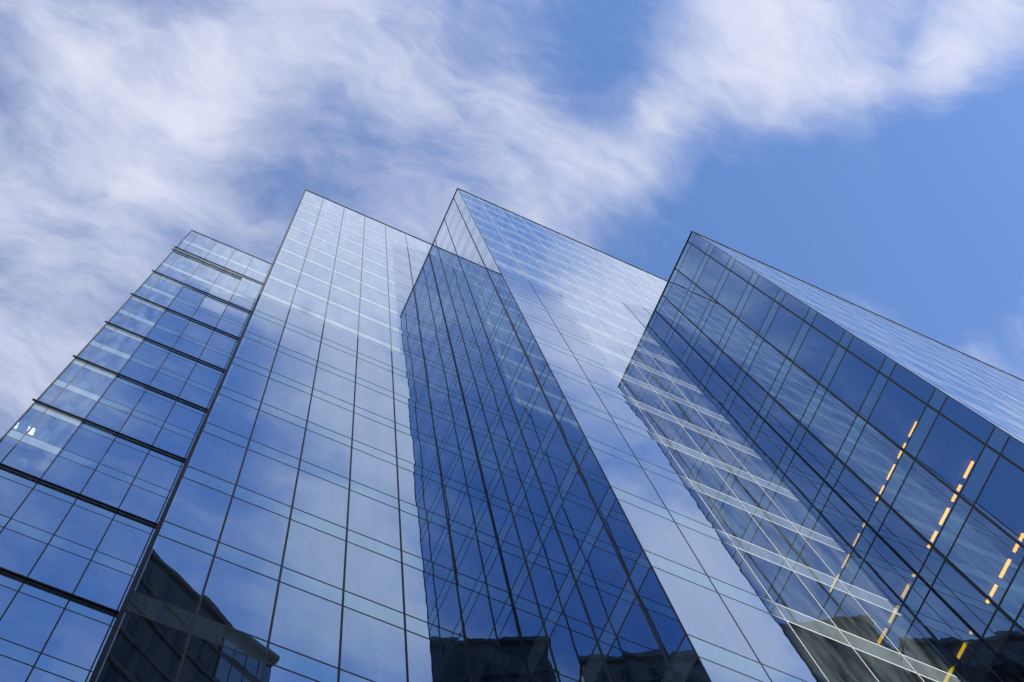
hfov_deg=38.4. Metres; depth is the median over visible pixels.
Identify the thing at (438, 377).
window pane
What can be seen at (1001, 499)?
window pane
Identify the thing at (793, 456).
window pane
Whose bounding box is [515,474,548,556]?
window pane
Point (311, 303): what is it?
window pane
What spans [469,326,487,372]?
window pane
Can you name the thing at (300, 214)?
window pane
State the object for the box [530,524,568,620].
window pane
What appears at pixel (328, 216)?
window pane
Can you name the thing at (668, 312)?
window pane
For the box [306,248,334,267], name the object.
window pane
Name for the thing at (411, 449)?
window pane
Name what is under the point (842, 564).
window pane
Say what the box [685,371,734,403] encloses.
window pane
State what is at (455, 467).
window pane
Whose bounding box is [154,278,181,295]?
window pane
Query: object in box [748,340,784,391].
window pane
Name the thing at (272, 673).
window pane
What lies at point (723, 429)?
window pane
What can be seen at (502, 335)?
window pane
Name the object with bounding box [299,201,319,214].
window pane
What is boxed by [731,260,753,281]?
window pane
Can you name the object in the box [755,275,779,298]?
window pane
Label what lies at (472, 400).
window pane
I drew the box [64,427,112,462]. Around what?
window pane
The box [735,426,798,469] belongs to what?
window pane
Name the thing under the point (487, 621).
window pane
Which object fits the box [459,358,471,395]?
window pane
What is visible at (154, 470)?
window pane
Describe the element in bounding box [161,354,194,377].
window pane
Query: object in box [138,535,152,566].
window pane
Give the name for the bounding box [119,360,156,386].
window pane
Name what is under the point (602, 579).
window pane
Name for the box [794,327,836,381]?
window pane
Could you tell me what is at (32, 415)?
window pane
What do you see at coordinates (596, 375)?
window pane
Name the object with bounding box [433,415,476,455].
window pane
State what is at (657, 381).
window pane
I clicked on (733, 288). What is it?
window pane
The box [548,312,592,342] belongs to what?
window pane
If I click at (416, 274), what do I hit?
window pane
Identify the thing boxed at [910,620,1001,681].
window pane
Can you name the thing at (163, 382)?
window pane
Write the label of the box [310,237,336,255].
window pane
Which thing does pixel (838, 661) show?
window pane
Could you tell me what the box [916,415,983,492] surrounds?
window pane
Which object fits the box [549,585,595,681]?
window pane
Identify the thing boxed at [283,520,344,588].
window pane
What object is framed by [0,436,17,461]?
window pane
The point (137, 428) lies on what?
window pane
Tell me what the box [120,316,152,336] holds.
window pane
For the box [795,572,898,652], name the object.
window pane
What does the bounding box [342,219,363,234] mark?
window pane
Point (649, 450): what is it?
window pane
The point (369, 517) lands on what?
window pane
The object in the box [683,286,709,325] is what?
window pane
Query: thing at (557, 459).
window pane
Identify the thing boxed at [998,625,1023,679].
window pane
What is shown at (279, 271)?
window pane
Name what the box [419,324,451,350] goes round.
window pane
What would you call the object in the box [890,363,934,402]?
window pane
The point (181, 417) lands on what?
window pane
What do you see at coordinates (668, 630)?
window pane
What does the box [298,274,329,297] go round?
window pane
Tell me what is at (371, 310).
window pane
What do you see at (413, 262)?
window pane
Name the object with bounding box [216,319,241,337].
window pane
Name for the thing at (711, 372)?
window pane
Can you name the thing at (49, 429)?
window pane
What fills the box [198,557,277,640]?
window pane
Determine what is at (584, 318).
window pane
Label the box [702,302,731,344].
window pane
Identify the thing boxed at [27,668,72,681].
window pane
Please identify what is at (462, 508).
window pane
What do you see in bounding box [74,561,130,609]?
window pane
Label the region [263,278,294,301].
window pane
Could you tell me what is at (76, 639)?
window pane
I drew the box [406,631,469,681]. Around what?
window pane
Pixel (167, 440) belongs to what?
window pane
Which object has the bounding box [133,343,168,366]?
window pane
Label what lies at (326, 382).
window pane
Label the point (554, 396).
window pane
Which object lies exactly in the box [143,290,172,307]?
window pane
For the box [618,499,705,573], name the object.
window pane
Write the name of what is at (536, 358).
window pane
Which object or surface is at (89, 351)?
window pane
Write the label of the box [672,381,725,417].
window pane
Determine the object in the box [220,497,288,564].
window pane
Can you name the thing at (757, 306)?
window pane
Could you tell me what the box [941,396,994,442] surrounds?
window pane
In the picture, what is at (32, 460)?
window pane
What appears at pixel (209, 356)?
window pane
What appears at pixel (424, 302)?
window pane
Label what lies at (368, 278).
window pane
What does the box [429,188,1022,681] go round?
glass tower
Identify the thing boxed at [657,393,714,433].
window pane
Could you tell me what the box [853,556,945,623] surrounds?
window pane
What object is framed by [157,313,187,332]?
window pane
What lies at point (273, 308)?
window pane
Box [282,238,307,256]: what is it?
window pane
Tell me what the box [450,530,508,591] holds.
window pane
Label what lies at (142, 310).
window pane
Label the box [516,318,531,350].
window pane
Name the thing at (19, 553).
window pane
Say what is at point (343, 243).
window pane
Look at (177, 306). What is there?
window pane
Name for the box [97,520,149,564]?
window pane
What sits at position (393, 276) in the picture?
window pane
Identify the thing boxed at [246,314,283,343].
window pane
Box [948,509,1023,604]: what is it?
window pane
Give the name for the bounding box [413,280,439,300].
window pane
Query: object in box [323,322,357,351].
window pane
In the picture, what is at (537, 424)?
window pane
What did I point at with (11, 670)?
window pane
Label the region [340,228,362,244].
window pane
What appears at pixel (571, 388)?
window pane
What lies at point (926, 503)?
window pane
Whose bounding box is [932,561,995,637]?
window pane
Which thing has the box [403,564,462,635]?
window pane
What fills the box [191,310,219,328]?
window pane
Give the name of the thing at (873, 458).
window pane
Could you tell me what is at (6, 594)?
window pane
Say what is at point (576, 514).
window pane
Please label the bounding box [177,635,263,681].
window pane
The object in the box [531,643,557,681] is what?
window pane
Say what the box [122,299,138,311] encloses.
window pane
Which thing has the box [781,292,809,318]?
window pane
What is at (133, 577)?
window pane
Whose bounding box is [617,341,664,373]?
window pane
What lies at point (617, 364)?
window pane
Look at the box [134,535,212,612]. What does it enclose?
window pane
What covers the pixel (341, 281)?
window pane
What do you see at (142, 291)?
window pane
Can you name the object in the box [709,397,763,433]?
window pane
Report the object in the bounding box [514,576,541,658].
window pane
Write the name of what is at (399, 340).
window pane
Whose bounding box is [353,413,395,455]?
window pane
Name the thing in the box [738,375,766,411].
window pane
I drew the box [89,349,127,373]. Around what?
window pane
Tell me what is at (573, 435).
window pane
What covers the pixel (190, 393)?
window pane
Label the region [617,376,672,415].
window pane
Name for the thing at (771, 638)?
window pane
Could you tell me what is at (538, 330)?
window pane
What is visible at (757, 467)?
window pane
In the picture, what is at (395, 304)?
window pane
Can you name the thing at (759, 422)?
window pane
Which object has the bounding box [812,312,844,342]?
window pane
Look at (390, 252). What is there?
window pane
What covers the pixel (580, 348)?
window pane
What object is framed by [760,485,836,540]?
window pane
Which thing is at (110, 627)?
window pane
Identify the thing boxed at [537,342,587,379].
window pane
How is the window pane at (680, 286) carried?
in the glass tower at (905, 444)
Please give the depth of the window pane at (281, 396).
44.80 m
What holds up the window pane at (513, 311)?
in the glass tower at (665, 502)
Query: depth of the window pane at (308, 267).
68.34 m
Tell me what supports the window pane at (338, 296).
in the glass tower at (326, 516)
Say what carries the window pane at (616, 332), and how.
in the glass tower at (665, 502)
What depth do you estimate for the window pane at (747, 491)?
38.20 m
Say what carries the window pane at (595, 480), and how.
in the glass tower at (665, 502)
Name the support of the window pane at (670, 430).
in the glass tower at (665, 502)
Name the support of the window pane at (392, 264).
in the glass tower at (326, 516)
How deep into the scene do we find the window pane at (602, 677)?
27.30 m
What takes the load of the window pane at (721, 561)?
in the glass tower at (665, 502)
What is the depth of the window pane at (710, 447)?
42.13 m
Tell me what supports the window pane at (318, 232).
in the glass tower at (326, 516)
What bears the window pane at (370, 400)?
in the glass tower at (326, 516)
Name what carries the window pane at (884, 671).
in the glass tower at (665, 502)
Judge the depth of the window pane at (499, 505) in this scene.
41.89 m
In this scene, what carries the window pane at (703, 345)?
in the glass tower at (905, 444)
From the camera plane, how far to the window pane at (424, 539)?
37.67 m
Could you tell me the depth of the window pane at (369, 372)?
53.12 m
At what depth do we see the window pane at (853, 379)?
46.32 m
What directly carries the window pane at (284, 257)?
in the glass tower at (326, 516)
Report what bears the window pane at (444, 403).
in the glass tower at (326, 516)
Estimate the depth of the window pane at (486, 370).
53.49 m
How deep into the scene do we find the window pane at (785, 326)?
54.17 m
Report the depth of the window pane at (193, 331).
80.57 m
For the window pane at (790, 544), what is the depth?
34.27 m
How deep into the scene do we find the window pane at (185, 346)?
76.84 m
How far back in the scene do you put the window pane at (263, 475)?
36.94 m
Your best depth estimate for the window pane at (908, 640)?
30.57 m
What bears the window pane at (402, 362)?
in the glass tower at (326, 516)
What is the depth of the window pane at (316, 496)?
37.19 m
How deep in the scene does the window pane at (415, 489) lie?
41.60 m
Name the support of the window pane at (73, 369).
in the glass tower at (97, 439)
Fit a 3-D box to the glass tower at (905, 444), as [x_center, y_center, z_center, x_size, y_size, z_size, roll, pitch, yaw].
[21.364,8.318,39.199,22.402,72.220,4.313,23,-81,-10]
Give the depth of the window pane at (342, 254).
76.40 m
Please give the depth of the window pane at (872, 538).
38.86 m
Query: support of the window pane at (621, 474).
in the glass tower at (665, 502)
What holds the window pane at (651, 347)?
in the glass tower at (665, 502)
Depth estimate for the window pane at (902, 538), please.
38.88 m
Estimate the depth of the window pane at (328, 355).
52.89 m
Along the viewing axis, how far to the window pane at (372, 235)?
88.40 m
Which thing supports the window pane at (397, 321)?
in the glass tower at (326, 516)
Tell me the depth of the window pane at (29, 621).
41.38 m
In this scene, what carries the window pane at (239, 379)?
in the glass tower at (326, 516)
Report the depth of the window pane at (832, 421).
46.55 m
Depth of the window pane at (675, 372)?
54.13 m
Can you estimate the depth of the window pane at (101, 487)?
53.25 m
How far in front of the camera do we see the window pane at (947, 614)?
34.97 m
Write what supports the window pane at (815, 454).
in the glass tower at (905, 444)
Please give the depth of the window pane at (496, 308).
57.19 m
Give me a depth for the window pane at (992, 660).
31.75 m
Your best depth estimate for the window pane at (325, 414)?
45.04 m
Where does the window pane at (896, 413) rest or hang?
in the glass tower at (905, 444)
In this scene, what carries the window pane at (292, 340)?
in the glass tower at (326, 516)
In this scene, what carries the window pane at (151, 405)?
in the glass tower at (97, 439)
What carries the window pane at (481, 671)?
in the glass tower at (326, 516)
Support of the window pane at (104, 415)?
in the glass tower at (97, 439)
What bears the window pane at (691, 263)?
in the glass tower at (905, 444)
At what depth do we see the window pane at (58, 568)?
45.39 m
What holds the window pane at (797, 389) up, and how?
in the glass tower at (905, 444)
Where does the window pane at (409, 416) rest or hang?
in the glass tower at (326, 516)
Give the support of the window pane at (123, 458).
in the glass tower at (97, 439)
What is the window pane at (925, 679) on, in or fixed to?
in the glass tower at (665, 502)
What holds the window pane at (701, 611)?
in the glass tower at (665, 502)
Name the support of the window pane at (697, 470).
in the glass tower at (665, 502)
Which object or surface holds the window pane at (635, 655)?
in the glass tower at (665, 502)
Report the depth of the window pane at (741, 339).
58.32 m
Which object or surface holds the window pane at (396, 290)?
in the glass tower at (326, 516)
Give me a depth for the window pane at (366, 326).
60.97 m
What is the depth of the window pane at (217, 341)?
80.79 m
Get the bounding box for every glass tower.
[0,230,271,681]
[89,189,529,681]
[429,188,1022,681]
[654,231,1023,681]
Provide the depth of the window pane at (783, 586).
30.10 m
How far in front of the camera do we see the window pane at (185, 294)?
88.16 m
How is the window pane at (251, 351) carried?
in the glass tower at (326, 516)
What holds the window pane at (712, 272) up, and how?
in the glass tower at (905, 444)
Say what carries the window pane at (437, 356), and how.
in the glass tower at (326, 516)
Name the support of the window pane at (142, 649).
in the glass tower at (326, 516)
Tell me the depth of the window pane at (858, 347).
46.19 m
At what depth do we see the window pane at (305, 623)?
29.32 m
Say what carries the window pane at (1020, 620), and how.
in the glass tower at (905, 444)
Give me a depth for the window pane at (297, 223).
79.87 m
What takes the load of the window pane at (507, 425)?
in the glass tower at (665, 502)
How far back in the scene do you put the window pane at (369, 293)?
68.81 m
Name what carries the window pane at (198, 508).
in the glass tower at (326, 516)
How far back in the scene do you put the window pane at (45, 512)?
48.95 m
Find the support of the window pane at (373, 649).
in the glass tower at (326, 516)
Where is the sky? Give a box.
[0,0,1023,438]
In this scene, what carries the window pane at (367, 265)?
in the glass tower at (326, 516)
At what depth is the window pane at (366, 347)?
57.05 m
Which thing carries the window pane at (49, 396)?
in the glass tower at (97, 439)
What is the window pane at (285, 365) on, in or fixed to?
in the glass tower at (326, 516)
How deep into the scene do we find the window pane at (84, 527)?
49.19 m
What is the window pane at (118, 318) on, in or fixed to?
in the glass tower at (97, 439)
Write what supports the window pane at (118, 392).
in the glass tower at (97, 439)
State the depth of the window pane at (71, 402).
60.64 m
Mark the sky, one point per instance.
(869, 154)
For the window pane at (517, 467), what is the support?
in the glass tower at (665, 502)
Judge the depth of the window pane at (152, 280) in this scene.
87.74 m
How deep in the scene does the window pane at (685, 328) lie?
66.34 m
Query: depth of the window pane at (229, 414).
40.64 m
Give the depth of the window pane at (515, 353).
49.35 m
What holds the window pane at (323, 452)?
in the glass tower at (326, 516)
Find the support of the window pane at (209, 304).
in the glass tower at (97, 439)
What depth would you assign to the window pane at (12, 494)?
49.14 m
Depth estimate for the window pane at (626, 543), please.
29.55 m
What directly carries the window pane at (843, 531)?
in the glass tower at (665, 502)
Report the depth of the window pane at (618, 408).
41.65 m
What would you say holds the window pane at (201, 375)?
in the glass tower at (97, 439)
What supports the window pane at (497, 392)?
in the glass tower at (665, 502)
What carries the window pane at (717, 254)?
in the glass tower at (905, 444)
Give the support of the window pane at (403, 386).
in the glass tower at (326, 516)
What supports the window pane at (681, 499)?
in the glass tower at (665, 502)
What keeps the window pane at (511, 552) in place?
in the glass tower at (665, 502)
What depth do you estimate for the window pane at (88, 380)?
64.39 m
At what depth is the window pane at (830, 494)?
42.81 m
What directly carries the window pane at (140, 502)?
in the glass tower at (97, 439)
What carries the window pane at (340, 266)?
in the glass tower at (326, 516)
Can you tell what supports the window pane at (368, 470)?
in the glass tower at (326, 516)
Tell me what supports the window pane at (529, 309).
in the glass tower at (665, 502)
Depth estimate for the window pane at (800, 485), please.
42.61 m
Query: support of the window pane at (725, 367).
in the glass tower at (905, 444)
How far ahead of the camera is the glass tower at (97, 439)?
56.12 m
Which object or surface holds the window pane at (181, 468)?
in the glass tower at (97, 439)
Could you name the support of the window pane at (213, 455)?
in the glass tower at (326, 516)
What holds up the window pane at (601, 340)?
in the glass tower at (665, 502)
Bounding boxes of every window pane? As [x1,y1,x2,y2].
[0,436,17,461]
[0,477,31,517]
[0,528,46,575]
[0,585,16,616]
[0,592,62,651]
[0,655,31,681]
[2,441,56,478]
[12,489,71,533]
[13,408,41,433]
[27,414,77,447]
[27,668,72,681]
[29,545,89,592]
[37,384,63,406]
[42,456,93,495]
[42,609,108,669]
[52,389,96,419]
[55,505,111,549]
[58,363,81,382]
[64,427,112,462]
[70,368,112,395]
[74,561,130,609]
[78,344,98,361]
[81,471,130,507]
[85,402,128,432]
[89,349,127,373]
[91,627,111,670]
[93,327,112,343]
[95,611,188,681]
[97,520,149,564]
[101,441,146,476]
[102,380,143,408]
[104,332,140,355]
[110,312,125,325]
[118,415,160,445]
[118,577,133,610]
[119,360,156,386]
[119,485,165,524]
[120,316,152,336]
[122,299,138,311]
[131,303,163,322]
[133,287,149,298]
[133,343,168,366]
[134,392,173,420]
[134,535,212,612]
[136,455,179,489]
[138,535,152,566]
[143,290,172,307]
[144,275,158,285]
[147,327,178,347]
[149,372,184,398]
[153,428,191,459]
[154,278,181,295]
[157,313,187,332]
[157,499,168,522]
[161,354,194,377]
[165,478,230,540]
[166,404,202,432]
[167,300,196,318]
[171,468,181,490]
[174,338,203,358]
[177,288,203,305]
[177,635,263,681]
[179,384,212,408]
[182,323,211,342]
[188,432,245,483]
[189,365,220,388]
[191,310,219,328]
[198,348,228,369]
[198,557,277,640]
[200,297,225,314]
[207,333,235,353]
[207,394,257,438]
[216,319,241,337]
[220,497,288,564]
[222,363,267,401]
[235,337,275,369]
[237,450,297,505]
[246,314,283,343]
[251,411,304,458]
[255,295,289,321]
[262,378,310,419]
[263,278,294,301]
[263,663,315,681]
[270,263,299,284]
[270,582,341,666]
[272,351,315,387]
[276,250,303,269]
[280,328,319,359]
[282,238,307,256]
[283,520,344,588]
[287,228,310,244]
[287,308,323,336]
[291,218,313,233]
[292,290,326,315]
[293,470,347,527]
[295,209,316,223]
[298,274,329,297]
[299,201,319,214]
[301,430,350,478]
[302,260,332,282]
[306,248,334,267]
[308,396,352,437]
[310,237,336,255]
[313,227,338,244]
[314,367,354,403]
[316,218,339,233]
[318,343,355,375]
[319,210,341,224]
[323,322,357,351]
[326,303,358,329]
[329,287,359,311]
[332,273,360,294]
[334,260,360,279]
[336,248,361,266]
[338,238,362,254]
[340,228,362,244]
[340,607,406,681]
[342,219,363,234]
[345,542,402,611]
[348,490,399,548]
[351,448,397,497]
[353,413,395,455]
[355,383,393,420]
[356,358,392,391]
[358,336,391,365]
[359,317,390,343]
[360,300,389,324]
[361,285,388,306]
[362,259,386,277]
[362,271,387,291]
[363,248,386,265]
[364,229,385,244]
[364,238,385,254]
[387,248,409,264]
[387,258,410,275]
[388,270,412,288]
[389,282,414,302]
[389,296,417,319]
[390,312,419,336]
[391,330,422,357]
[392,350,425,379]
[393,373,429,406]
[395,399,434,437]
[396,430,439,473]
[398,467,445,517]
[400,510,453,569]
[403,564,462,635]
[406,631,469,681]
[409,257,433,274]
[411,268,436,286]
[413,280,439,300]
[415,294,442,314]
[417,308,446,331]
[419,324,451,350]
[422,343,456,371]
[425,364,461,394]
[429,388,468,422]
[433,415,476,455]
[438,447,484,492]
[443,485,495,537]
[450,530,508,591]
[458,586,524,659]
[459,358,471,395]
[465,382,479,421]
[468,655,529,681]
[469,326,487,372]
[472,409,487,453]
[475,348,495,398]
[480,440,497,491]
[483,294,502,338]
[483,372,505,428]
[489,478,509,537]
[490,263,500,286]
[491,313,512,362]
[492,401,517,463]
[498,279,509,304]
[499,335,523,389]
[500,521,524,591]
[502,435,531,506]
[505,279,542,305]
[506,297,520,325]
[510,360,536,421]
[514,297,555,326]
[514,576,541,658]
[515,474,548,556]
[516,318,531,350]
[522,391,552,459]
[524,317,570,350]
[528,342,546,379]
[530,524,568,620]
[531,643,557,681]
[537,293,577,320]
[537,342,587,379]
[537,427,572,506]
[542,371,562,414]
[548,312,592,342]
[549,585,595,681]
[552,371,608,413]
[555,472,596,564]
[559,405,582,455]
[561,333,609,367]
[569,307,610,334]
[570,405,633,455]
[576,358,631,398]
[577,526,626,638]
[579,447,608,507]
[582,326,628,357]
[591,447,665,507]
[594,388,656,434]
[595,665,609,681]
[598,349,648,384]
[601,321,644,349]
[605,500,641,573]
[606,598,667,681]
[616,424,686,477]
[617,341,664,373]
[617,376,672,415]
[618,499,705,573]
[634,335,677,363]
[635,365,687,400]
[638,568,684,662]
[639,407,701,453]
[643,468,724,532]
[651,356,699,388]
[653,567,758,661]
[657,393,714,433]
[659,299,677,324]
[665,445,736,498]
[666,272,691,308]
[666,349,709,377]
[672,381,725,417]
[675,315,695,342]
[676,523,771,600]
[679,245,704,279]
[682,426,747,472]
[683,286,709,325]
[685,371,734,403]
[692,235,709,252]
[694,333,716,362]
[696,362,728,385]
[697,258,724,295]
[697,410,756,451]
[697,491,780,555]
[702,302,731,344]
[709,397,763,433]
[711,247,730,265]
[712,465,786,519]
[715,352,739,385]
[717,272,747,312]
[719,386,755,412]
[720,594,827,681]
[723,320,756,366]
[725,444,792,491]
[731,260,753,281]
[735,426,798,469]
[737,548,835,626]
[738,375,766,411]
[739,288,772,332]
[744,412,786,443]
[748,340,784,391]
[749,513,836,578]
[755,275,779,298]
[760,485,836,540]
[764,306,802,354]
[765,401,797,443]
[768,462,837,510]
[774,443,822,479]
[776,364,817,420]
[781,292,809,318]
[787,621,877,681]
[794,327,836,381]
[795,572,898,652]
[796,431,834,479]
[801,534,891,601]
[806,504,886,561]
[808,392,855,454]
[810,480,863,521]
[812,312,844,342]
[828,351,877,412]
[833,467,878,521]
[846,424,901,494]
[848,336,885,369]
[851,523,915,573]
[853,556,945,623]
[853,596,961,678]
[854,649,922,681]
[868,380,925,448]
[878,509,930,573]
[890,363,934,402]
[892,462,957,543]
[902,576,977,636]
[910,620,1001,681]
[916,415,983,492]
[919,675,935,681]
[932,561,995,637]
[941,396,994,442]
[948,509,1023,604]
[966,643,1022,681]
[975,456,1023,544]
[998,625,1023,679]
[1002,436,1023,468]
[1016,608,1023,628]
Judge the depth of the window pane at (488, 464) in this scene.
45.82 m
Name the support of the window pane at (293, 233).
in the glass tower at (326, 516)
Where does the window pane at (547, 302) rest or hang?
in the glass tower at (665, 502)
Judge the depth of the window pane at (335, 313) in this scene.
60.74 m
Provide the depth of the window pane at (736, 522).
34.03 m
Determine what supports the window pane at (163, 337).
in the glass tower at (97, 439)
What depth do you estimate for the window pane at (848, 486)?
42.80 m
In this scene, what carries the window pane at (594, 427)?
in the glass tower at (665, 502)
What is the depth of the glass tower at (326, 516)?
37.05 m
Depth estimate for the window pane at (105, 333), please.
72.05 m
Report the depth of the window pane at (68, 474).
53.02 m
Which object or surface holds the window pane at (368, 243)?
in the glass tower at (326, 516)
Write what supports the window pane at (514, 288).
in the glass tower at (665, 502)
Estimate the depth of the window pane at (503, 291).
57.05 m
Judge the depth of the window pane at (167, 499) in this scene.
53.64 m
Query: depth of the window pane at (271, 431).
40.87 m
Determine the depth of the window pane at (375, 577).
33.50 m
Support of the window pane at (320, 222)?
in the glass tower at (326, 516)
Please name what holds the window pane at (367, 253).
in the glass tower at (326, 516)
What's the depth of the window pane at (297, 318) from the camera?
56.57 m
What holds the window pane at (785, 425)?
in the glass tower at (905, 444)
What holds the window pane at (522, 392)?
in the glass tower at (665, 502)
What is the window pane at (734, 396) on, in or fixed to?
in the glass tower at (665, 502)
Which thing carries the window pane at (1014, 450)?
in the glass tower at (905, 444)
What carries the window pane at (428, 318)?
in the glass tower at (326, 516)
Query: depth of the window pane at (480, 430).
49.74 m
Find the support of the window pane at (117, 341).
in the glass tower at (97, 439)
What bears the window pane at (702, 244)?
in the glass tower at (905, 444)
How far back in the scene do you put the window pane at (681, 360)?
58.32 m
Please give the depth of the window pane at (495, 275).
60.97 m

